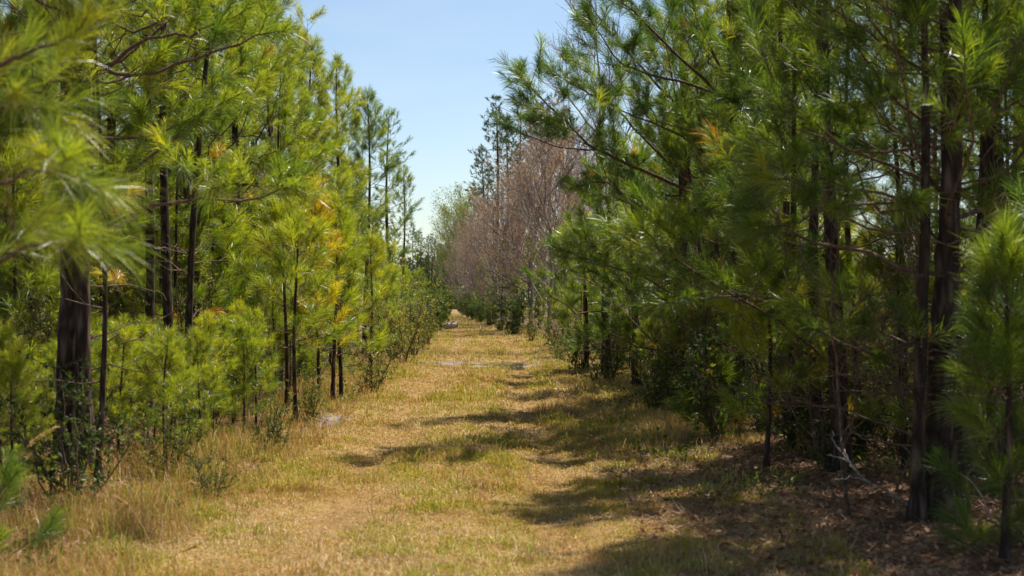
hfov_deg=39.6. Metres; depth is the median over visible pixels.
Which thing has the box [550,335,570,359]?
leafy shrub
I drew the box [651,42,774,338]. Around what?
pine tree
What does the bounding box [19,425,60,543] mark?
dry grass stalk
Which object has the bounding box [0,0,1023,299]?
sky
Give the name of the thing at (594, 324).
pine sapling
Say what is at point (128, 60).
pine tree
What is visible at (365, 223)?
pine tree
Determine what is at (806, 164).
young pine tree
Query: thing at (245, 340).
pine sapling
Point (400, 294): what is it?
pine sapling
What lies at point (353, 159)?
pine tree
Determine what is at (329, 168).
pine tree
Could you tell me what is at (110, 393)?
leafy shrub
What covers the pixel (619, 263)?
pine sapling
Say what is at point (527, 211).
budding tree
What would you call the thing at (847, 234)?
young pine tree
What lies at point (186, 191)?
pine tree
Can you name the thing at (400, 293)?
pine sapling
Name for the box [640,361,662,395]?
leafy shrub
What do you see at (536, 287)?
pine sapling
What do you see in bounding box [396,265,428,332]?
pine sapling
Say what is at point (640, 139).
pine tree
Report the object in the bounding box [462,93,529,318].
tall pine tree
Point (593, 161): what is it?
budding tree
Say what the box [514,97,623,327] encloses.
budding tree
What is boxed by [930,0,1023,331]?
young pine tree
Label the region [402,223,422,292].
tall pine tree
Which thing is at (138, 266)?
pine sapling
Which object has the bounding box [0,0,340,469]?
pine tree
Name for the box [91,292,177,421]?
brush
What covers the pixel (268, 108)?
young pine tree
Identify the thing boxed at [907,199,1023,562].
pine sapling
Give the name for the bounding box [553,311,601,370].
leafy shrub
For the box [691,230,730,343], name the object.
pine sapling
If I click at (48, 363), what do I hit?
pine sapling
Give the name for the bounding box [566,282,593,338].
pine sapling
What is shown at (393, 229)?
pine tree
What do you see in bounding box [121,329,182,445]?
pine sapling
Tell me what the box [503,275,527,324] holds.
pine sapling
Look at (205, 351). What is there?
pine sapling
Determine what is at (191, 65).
young pine tree
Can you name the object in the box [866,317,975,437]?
bare sapling
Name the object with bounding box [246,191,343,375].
pine sapling
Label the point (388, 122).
pine tree
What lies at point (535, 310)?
tall pine tree
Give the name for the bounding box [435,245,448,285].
tall pine tree
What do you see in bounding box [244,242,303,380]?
brush
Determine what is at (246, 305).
brush
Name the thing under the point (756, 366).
leafy shrub
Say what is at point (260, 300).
pine sapling
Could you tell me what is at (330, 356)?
pine sapling
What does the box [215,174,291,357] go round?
pine sapling
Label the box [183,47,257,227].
pine tree
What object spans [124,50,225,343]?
young pine tree
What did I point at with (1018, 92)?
young pine tree
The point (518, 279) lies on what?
pine tree
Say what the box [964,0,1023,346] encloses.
young pine tree
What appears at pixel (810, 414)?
bare sapling
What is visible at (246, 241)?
pine sapling
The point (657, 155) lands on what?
pine tree
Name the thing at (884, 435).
leafy shrub
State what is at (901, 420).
pine sapling
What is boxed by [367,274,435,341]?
yellow shrub
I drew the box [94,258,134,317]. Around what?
pine sapling
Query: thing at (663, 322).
pine sapling
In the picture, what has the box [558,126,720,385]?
pine tree
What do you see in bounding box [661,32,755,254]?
pine tree
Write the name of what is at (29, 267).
young pine tree
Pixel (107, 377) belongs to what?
pine sapling
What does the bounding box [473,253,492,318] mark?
pine tree
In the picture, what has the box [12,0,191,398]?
pine tree
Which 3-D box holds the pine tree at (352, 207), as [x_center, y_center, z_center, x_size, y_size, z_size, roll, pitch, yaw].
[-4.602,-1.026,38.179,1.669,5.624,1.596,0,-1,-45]
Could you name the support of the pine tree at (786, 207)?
on the ground at (319, 504)
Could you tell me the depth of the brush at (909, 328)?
20.08 m
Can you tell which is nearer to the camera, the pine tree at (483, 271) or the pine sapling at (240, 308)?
the pine sapling at (240, 308)
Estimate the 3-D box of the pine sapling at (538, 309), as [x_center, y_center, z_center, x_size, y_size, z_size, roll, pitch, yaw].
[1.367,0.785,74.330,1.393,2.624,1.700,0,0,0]
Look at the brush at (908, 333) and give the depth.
19.40 m
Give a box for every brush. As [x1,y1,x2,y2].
[0,218,149,410]
[0,250,57,446]
[6,203,161,392]
[10,308,54,437]
[27,294,56,346]
[90,191,144,391]
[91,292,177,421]
[132,218,255,361]
[183,249,284,384]
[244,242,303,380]
[636,244,763,402]
[675,206,783,408]
[701,316,760,362]
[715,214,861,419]
[827,310,895,431]
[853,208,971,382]
[867,219,966,397]
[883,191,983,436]
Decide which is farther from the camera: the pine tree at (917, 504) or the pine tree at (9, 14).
the pine tree at (9, 14)
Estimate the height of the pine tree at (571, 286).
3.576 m
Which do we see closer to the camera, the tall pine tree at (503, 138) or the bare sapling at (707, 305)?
the bare sapling at (707, 305)
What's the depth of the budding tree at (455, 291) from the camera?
129.85 m
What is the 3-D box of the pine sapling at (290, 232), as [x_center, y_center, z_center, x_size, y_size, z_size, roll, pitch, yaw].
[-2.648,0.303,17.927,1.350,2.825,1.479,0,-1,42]
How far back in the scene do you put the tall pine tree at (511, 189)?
124.89 m
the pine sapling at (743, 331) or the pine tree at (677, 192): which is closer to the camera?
the pine sapling at (743, 331)
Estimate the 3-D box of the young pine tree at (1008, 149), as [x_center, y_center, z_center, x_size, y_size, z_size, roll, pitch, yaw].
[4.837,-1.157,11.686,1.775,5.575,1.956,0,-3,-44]
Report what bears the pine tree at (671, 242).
on the ground at (319, 504)
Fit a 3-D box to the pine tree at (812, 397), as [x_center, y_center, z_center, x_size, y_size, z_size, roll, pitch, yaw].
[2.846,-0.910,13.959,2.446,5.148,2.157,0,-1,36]
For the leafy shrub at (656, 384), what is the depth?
20.05 m
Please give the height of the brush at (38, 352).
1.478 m
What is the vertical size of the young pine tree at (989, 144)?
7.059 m
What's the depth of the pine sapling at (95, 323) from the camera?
14.94 m
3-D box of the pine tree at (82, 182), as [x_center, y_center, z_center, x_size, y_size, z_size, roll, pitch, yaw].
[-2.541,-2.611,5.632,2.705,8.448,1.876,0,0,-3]
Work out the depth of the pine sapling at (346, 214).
22.06 m
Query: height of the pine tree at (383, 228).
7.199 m
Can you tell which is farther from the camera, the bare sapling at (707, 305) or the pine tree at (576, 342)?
the pine tree at (576, 342)
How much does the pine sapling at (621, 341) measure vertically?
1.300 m
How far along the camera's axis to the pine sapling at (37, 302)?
22.16 m
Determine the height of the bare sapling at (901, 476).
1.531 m
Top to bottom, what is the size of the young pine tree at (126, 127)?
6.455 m
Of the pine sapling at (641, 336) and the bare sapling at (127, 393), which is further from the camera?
the pine sapling at (641, 336)
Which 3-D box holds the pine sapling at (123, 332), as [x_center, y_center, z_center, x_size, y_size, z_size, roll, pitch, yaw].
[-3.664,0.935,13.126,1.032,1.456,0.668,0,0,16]
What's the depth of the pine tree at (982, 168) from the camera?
12.03 m
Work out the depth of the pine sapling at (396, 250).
37.36 m
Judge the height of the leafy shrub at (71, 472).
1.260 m
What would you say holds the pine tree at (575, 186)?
on the ground at (319, 504)
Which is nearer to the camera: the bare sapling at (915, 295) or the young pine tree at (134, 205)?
the bare sapling at (915, 295)
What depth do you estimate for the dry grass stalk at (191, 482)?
10.28 m
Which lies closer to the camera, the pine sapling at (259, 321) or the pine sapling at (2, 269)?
the pine sapling at (259, 321)
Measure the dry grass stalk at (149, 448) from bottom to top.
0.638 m
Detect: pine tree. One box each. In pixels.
[0,0,24,158]
[0,0,35,334]
[0,0,60,330]
[0,0,60,363]
[0,0,138,341]
[0,0,172,308]
[0,0,204,399]
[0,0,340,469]
[0,12,47,244]
[0,78,59,329]
[3,0,157,186]
[8,37,55,329]
[9,0,197,481]
[11,0,306,474]
[12,0,122,320]
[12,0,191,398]
[76,0,229,412]
[77,0,276,417]
[93,23,173,296]
[93,25,121,229]
[95,0,305,346]
[104,0,279,320]
[109,99,186,298]
[118,12,231,208]
[119,144,154,271]
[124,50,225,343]
[134,0,275,424]
[134,23,242,338]
[156,0,325,329]
[156,1,261,218]
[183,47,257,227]
[202,0,352,376]
[205,2,318,202]
[230,0,313,353]
[240,43,276,265]
[241,37,315,387]
[247,27,367,365]
[267,82,320,345]
[301,93,363,350]
[302,50,394,364]
[325,148,369,350]
[341,85,417,356]
[342,153,370,345]
[343,179,379,333]
[352,172,382,324]
[353,106,420,307]
[358,204,382,324]
[368,219,396,279]
[385,163,426,328]
[389,227,408,299]
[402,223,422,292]
[410,232,429,292]
[421,233,440,287]
[422,235,434,287]
[422,236,442,291]
[428,236,441,274]
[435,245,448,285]
[459,187,495,307]
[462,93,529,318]
[463,145,496,315]
[464,168,504,298]
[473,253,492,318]
[474,117,530,316]
[483,0,851,418]
[483,238,518,322]
[491,94,551,217]
[499,144,529,313]
[509,234,542,325]
[518,89,572,318]
[519,163,668,375]
[523,100,568,317]
[528,0,661,347]
[532,218,559,326]
[545,211,623,371]
[545,225,579,335]
[546,0,782,400]
[548,197,587,329]
[554,105,584,308]
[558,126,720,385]
[588,0,965,472]
[605,196,642,250]
[611,134,660,324]
[621,99,709,291]
[631,3,728,394]
[645,0,731,346]
[648,117,678,346]
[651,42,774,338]
[652,79,715,316]
[661,0,915,435]
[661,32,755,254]
[674,39,807,261]
[675,0,806,424]
[683,0,918,457]
[685,1,812,383]
[688,0,1023,523]
[690,1,848,297]
[696,14,790,268]
[706,0,895,450]
[712,0,813,431]
[714,3,799,394]
[721,9,872,240]
[725,0,1023,524]
[727,0,1023,511]
[748,8,855,400]
[761,1,863,241]
[763,34,860,261]
[773,36,850,278]
[790,0,917,453]
[835,0,940,448]
[836,8,979,425]
[844,0,1023,477]
[848,0,1023,462]
[875,6,1018,336]
[877,0,1023,496]
[885,54,979,387]
[889,11,1023,428]
[909,1,1023,470]
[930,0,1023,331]
[932,0,1023,389]
[937,93,1013,229]
[960,90,1023,340]
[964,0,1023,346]
[968,11,1023,252]
[995,2,1023,238]
[1004,137,1023,233]
[1005,93,1023,187]
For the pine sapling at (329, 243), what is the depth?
20.95 m
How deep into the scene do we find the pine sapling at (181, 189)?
24.21 m
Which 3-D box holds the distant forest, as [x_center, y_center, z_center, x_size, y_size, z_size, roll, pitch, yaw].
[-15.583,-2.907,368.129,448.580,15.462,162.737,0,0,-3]
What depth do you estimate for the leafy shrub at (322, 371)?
26.51 m
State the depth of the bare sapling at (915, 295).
10.69 m
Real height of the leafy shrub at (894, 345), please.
1.636 m
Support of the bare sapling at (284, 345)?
on the ground at (319, 504)
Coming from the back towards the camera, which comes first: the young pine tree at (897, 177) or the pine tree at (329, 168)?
the pine tree at (329, 168)
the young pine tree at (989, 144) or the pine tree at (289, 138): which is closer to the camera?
the young pine tree at (989, 144)
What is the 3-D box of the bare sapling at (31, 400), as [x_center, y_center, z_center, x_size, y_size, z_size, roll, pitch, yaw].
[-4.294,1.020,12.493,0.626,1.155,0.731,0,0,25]
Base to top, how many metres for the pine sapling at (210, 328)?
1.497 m
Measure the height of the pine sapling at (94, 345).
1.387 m
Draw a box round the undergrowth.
[0,330,1023,575]
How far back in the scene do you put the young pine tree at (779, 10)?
14.04 m
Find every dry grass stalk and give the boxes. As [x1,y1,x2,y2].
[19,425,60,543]
[101,451,117,504]
[112,495,152,546]
[126,464,131,525]
[141,442,154,516]
[167,544,199,561]
[188,480,205,516]
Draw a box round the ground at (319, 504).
[1,300,1023,575]
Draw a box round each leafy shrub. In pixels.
[0,351,136,506]
[52,371,119,436]
[105,394,134,428]
[129,387,211,476]
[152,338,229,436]
[177,323,253,410]
[179,346,240,425]
[184,443,241,498]
[231,381,302,449]
[252,346,284,390]
[289,340,329,377]
[349,338,400,392]
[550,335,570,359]
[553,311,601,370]
[577,321,630,384]
[610,338,628,366]
[625,337,683,411]
[629,329,719,414]
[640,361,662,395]
[649,317,730,406]
[650,291,779,442]
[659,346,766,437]
[698,304,776,409]
[731,349,795,423]
[744,294,898,451]
[756,333,876,453]
[795,412,853,472]
[824,379,884,454]
[847,330,927,454]
[852,319,929,427]
[859,331,913,373]
[875,385,913,456]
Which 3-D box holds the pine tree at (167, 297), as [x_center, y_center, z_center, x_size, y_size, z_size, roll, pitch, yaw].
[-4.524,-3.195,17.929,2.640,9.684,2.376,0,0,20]
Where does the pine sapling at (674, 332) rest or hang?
on the ground at (319, 504)
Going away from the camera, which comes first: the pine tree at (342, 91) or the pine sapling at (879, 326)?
the pine sapling at (879, 326)
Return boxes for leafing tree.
[423,190,472,310]
[428,181,494,290]
[429,223,463,308]
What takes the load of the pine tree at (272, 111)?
on the ground at (319, 504)
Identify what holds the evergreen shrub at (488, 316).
on the ground at (319, 504)
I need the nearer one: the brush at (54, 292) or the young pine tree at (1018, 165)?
the young pine tree at (1018, 165)
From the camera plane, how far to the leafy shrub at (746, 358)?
19.47 m
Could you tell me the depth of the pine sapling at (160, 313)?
18.89 m
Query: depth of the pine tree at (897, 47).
10.05 m
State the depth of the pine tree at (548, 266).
74.05 m
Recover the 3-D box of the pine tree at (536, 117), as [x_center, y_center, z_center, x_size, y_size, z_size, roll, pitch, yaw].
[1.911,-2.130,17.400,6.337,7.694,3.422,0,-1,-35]
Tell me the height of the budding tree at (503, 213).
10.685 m
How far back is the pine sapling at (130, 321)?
15.25 m
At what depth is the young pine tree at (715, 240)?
20.38 m
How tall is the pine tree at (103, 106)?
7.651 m
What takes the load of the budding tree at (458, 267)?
on the ground at (319, 504)
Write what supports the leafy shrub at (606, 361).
on the ground at (319, 504)
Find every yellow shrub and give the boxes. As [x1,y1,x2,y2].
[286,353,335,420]
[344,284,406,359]
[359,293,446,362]
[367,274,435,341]
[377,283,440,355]
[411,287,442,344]
[520,299,542,340]
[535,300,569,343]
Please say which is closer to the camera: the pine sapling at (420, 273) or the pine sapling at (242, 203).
the pine sapling at (242, 203)
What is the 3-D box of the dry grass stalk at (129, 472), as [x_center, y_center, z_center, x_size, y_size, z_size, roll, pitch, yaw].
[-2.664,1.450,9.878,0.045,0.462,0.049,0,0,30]
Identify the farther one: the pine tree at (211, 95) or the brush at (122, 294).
the pine tree at (211, 95)
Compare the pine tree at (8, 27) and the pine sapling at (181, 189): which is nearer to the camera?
the pine tree at (8, 27)
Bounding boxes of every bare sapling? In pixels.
[2,363,52,468]
[33,288,98,388]
[91,311,101,396]
[116,336,152,438]
[137,322,180,427]
[248,282,307,387]
[265,300,303,386]
[634,289,688,373]
[650,232,731,373]
[682,226,822,399]
[715,239,827,467]
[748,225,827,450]
[752,278,867,466]
[761,164,944,516]
[785,250,881,385]
[805,151,997,417]
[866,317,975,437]
[882,203,960,364]
[894,299,1005,492]
[982,301,1023,497]
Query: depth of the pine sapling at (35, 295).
21.24 m
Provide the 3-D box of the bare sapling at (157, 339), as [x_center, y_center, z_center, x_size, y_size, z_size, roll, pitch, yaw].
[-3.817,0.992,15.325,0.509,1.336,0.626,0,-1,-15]
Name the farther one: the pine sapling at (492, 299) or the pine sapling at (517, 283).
the pine sapling at (492, 299)
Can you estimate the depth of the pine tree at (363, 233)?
54.61 m
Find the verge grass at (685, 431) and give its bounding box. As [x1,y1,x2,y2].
[0,321,780,575]
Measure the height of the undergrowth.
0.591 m
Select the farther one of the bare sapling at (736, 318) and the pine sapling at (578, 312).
the pine sapling at (578, 312)
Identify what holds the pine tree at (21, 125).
on the ground at (319, 504)
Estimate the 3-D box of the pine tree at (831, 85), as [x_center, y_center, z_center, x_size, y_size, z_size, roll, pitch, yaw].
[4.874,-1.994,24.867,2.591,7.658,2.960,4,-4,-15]
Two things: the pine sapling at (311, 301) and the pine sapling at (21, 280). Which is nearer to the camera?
the pine sapling at (21, 280)
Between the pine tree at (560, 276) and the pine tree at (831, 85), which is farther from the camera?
the pine tree at (560, 276)
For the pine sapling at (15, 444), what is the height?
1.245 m
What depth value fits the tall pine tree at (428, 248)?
199.74 m
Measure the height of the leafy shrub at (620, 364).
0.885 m
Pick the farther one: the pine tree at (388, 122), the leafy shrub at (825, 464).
the pine tree at (388, 122)
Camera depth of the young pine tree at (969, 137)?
17.23 m
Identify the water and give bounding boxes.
[471,362,526,369]
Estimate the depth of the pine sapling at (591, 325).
30.75 m
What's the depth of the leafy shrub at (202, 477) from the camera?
11.26 m
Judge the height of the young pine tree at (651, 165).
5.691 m
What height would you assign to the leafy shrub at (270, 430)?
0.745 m
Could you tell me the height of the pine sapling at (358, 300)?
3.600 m
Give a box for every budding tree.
[433,221,483,301]
[439,200,499,303]
[446,231,477,300]
[448,168,540,321]
[451,187,508,320]
[451,217,507,306]
[456,146,558,323]
[461,194,513,294]
[464,127,586,328]
[467,101,627,331]
[488,157,551,322]
[494,137,580,324]
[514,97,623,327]
[529,131,624,328]
[534,135,618,321]
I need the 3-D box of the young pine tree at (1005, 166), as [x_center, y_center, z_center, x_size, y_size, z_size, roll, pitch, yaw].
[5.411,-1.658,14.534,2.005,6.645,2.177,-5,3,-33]
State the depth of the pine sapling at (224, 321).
18.30 m
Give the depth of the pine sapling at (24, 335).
18.64 m
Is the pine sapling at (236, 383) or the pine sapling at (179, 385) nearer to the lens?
the pine sapling at (179, 385)
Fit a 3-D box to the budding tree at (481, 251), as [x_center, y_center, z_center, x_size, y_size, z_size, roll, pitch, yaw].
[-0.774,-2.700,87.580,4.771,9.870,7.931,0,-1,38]
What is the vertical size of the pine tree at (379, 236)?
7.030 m
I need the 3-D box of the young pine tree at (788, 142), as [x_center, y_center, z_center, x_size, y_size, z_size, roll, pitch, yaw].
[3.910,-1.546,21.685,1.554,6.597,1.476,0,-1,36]
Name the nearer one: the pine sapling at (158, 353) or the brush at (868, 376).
the pine sapling at (158, 353)
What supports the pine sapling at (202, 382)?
on the ground at (319, 504)
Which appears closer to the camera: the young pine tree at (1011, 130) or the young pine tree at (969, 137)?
the young pine tree at (1011, 130)
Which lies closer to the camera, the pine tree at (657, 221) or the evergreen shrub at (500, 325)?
the pine tree at (657, 221)
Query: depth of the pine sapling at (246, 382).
17.72 m
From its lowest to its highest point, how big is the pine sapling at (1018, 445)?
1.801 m
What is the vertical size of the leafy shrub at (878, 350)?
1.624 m
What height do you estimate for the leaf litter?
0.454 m
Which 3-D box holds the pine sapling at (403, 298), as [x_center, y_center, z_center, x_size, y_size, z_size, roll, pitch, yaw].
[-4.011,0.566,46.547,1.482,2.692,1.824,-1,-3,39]
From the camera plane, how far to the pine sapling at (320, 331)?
29.58 m
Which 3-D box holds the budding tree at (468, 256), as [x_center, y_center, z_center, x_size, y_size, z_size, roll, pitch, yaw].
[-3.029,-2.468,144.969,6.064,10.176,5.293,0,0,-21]
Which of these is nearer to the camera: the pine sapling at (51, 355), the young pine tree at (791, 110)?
the pine sapling at (51, 355)
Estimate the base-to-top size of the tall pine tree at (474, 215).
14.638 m
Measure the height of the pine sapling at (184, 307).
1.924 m
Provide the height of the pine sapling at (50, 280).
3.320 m
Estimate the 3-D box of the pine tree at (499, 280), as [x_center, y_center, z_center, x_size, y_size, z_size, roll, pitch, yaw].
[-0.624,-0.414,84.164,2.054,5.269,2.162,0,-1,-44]
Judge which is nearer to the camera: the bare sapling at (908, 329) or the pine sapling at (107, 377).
the pine sapling at (107, 377)
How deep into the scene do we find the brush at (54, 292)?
16.50 m
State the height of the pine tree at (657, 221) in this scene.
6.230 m
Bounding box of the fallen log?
[442,320,460,328]
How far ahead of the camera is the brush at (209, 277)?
19.65 m
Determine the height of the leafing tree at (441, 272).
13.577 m
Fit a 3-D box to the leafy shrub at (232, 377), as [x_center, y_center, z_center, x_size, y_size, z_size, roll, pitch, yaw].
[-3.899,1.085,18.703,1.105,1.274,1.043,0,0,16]
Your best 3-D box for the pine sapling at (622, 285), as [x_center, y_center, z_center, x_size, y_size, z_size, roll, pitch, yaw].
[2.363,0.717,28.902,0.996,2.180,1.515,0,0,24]
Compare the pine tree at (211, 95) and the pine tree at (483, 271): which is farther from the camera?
the pine tree at (483, 271)
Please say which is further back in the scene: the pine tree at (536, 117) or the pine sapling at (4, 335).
the pine tree at (536, 117)
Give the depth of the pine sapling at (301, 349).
23.96 m
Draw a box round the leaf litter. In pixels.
[0,334,1023,575]
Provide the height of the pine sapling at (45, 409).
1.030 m
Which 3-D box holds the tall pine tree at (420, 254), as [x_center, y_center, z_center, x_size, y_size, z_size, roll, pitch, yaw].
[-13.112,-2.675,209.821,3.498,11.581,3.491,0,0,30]
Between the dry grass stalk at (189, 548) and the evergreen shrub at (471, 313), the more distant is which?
the evergreen shrub at (471, 313)
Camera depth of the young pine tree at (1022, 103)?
13.55 m
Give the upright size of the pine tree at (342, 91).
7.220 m
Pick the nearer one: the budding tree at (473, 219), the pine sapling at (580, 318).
the pine sapling at (580, 318)
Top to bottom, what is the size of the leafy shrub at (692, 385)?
1.219 m
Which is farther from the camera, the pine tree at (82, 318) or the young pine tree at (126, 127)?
the young pine tree at (126, 127)
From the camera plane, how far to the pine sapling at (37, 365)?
13.77 m
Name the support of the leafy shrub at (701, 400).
on the ground at (319, 504)
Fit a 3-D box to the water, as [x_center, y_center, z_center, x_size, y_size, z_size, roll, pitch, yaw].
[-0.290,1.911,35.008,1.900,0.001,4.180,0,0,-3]
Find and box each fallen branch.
[831,431,907,505]
[955,462,994,520]
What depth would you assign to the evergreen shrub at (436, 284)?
66.45 m
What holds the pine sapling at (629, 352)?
on the ground at (319, 504)
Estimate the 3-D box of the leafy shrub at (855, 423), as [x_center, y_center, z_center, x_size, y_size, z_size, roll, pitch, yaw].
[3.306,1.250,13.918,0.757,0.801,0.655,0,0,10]
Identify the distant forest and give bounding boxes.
[18,249,965,303]
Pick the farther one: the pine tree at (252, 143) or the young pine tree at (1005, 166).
the pine tree at (252, 143)
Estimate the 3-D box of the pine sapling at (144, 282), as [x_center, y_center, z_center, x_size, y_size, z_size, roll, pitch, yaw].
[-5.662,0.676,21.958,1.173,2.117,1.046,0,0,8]
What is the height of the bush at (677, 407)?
1.229 m
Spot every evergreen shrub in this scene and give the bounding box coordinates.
[395,270,445,330]
[406,290,451,332]
[416,274,453,320]
[421,284,459,330]
[422,282,443,303]
[424,294,455,320]
[446,290,462,308]
[455,286,478,316]
[455,293,469,314]
[463,299,481,319]
[467,291,497,321]
[479,299,501,325]
[485,275,534,334]
[491,314,505,330]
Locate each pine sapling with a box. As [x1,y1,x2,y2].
[0,133,91,447]
[0,176,60,343]
[0,179,22,323]
[0,256,38,341]
[0,316,41,447]
[0,331,61,492]
[0,365,40,464]
[0,370,30,460]
[0,441,83,558]
[4,348,55,448]
[5,141,177,353]
[12,326,36,349]
[20,240,59,336]
[21,333,54,418]
[30,332,56,426]
[30,338,56,433]
[39,309,121,415]
[40,358,56,417]
[90,313,166,462]
[90,320,112,416]
[91,170,235,383]
[91,313,146,426]
[91,334,138,419]
[93,273,141,317]
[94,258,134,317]
[95,230,182,320]
[107,368,142,434]
[111,268,159,317]
[119,313,165,435]
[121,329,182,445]
[123,339,186,444]
[131,324,198,462]
[134,301,184,407]
[136,348,203,452]
[140,164,218,321]
[160,324,226,446]
[171,182,259,327]
[175,309,240,436]
[177,292,205,323]
[183,226,251,312]
[193,359,239,435]
[199,313,247,412]
[200,196,292,391]
[214,335,257,424]
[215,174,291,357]
[216,354,266,416]
[221,241,314,392]
[222,298,267,402]
[222,316,280,433]
[223,195,345,410]
[226,305,282,425]
[245,205,360,422]
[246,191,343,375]
[251,257,292,372]
[268,275,327,380]
[268,293,314,387]
[279,172,360,398]
[287,207,389,396]
[290,247,328,356]
[296,276,352,359]
[302,184,373,399]
[307,256,358,369]
[337,227,401,364]
[356,250,384,340]
[360,271,409,335]
[373,264,407,323]
[376,239,419,355]
[384,272,411,319]
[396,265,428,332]
[398,277,420,322]
[409,266,430,309]
[481,284,498,317]
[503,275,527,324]
[527,279,547,328]
[527,281,547,325]
[537,285,558,328]
[553,259,617,347]
[556,252,602,336]
[556,284,578,328]
[562,293,587,334]
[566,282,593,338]
[571,277,612,348]
[588,272,649,368]
[588,293,615,358]
[599,252,630,332]
[609,275,654,371]
[617,321,649,364]
[620,313,645,369]
[630,317,669,391]
[633,293,687,388]
[653,267,727,390]
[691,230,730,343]
[703,211,833,473]
[738,320,852,441]
[784,215,911,392]
[801,180,971,468]
[803,313,868,426]
[847,283,897,359]
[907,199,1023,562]
[913,243,1023,443]
[968,332,1023,546]
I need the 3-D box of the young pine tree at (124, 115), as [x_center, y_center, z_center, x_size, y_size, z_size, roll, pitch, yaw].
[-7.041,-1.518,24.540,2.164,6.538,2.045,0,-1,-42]
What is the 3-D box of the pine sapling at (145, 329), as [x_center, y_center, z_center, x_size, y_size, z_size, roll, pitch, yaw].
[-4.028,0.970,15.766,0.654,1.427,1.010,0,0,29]
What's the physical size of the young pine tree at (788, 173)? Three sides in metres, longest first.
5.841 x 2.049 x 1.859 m
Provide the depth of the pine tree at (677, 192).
29.37 m
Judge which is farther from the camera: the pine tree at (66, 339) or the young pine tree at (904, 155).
the young pine tree at (904, 155)
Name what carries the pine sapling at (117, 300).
on the ground at (319, 504)
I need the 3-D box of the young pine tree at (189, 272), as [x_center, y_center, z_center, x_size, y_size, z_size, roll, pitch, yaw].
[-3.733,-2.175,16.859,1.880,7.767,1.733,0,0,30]
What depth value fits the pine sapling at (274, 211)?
19.26 m
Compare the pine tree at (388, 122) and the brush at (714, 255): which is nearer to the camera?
the brush at (714, 255)
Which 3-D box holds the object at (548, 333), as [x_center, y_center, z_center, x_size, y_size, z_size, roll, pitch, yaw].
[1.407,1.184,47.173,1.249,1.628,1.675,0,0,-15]
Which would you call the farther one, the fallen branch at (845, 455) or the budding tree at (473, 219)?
the budding tree at (473, 219)
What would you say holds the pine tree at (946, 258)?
on the ground at (319, 504)
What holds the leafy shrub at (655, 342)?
on the ground at (319, 504)
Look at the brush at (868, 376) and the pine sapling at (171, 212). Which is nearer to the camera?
the brush at (868, 376)
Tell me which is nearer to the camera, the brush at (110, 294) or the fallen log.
the brush at (110, 294)
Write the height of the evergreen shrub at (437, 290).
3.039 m
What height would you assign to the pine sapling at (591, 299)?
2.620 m
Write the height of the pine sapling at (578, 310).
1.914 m
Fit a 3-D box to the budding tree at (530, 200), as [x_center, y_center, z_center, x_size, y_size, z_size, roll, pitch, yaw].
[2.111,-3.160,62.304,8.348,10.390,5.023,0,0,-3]
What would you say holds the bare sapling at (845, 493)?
on the ground at (319, 504)
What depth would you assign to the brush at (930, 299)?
14.74 m
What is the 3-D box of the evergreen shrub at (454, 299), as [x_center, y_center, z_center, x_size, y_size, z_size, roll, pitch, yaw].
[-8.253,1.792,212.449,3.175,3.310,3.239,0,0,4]
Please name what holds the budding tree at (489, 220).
on the ground at (319, 504)
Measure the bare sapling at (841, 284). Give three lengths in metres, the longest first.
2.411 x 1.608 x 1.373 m
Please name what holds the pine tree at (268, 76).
on the ground at (319, 504)
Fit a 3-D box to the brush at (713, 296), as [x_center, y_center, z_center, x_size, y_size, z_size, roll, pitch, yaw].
[3.230,0.342,21.938,2.078,2.978,1.758,0,-1,45]
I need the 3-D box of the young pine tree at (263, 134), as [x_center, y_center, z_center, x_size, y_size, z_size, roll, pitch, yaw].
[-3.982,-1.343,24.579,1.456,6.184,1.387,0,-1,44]
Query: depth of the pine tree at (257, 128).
39.66 m
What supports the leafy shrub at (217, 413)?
on the ground at (319, 504)
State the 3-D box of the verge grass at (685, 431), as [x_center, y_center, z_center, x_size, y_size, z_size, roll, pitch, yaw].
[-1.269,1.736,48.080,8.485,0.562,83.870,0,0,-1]
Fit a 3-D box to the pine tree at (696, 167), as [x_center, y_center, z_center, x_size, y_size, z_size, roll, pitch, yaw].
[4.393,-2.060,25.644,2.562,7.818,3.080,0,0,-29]
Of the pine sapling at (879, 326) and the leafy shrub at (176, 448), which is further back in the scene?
the pine sapling at (879, 326)
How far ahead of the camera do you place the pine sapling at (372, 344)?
22.82 m
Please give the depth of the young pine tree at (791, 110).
20.37 m
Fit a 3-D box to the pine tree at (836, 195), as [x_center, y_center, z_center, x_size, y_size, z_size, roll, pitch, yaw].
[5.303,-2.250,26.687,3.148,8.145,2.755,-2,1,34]
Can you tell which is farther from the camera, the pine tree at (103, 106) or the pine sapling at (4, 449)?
the pine tree at (103, 106)
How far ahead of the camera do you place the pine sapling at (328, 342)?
26.79 m

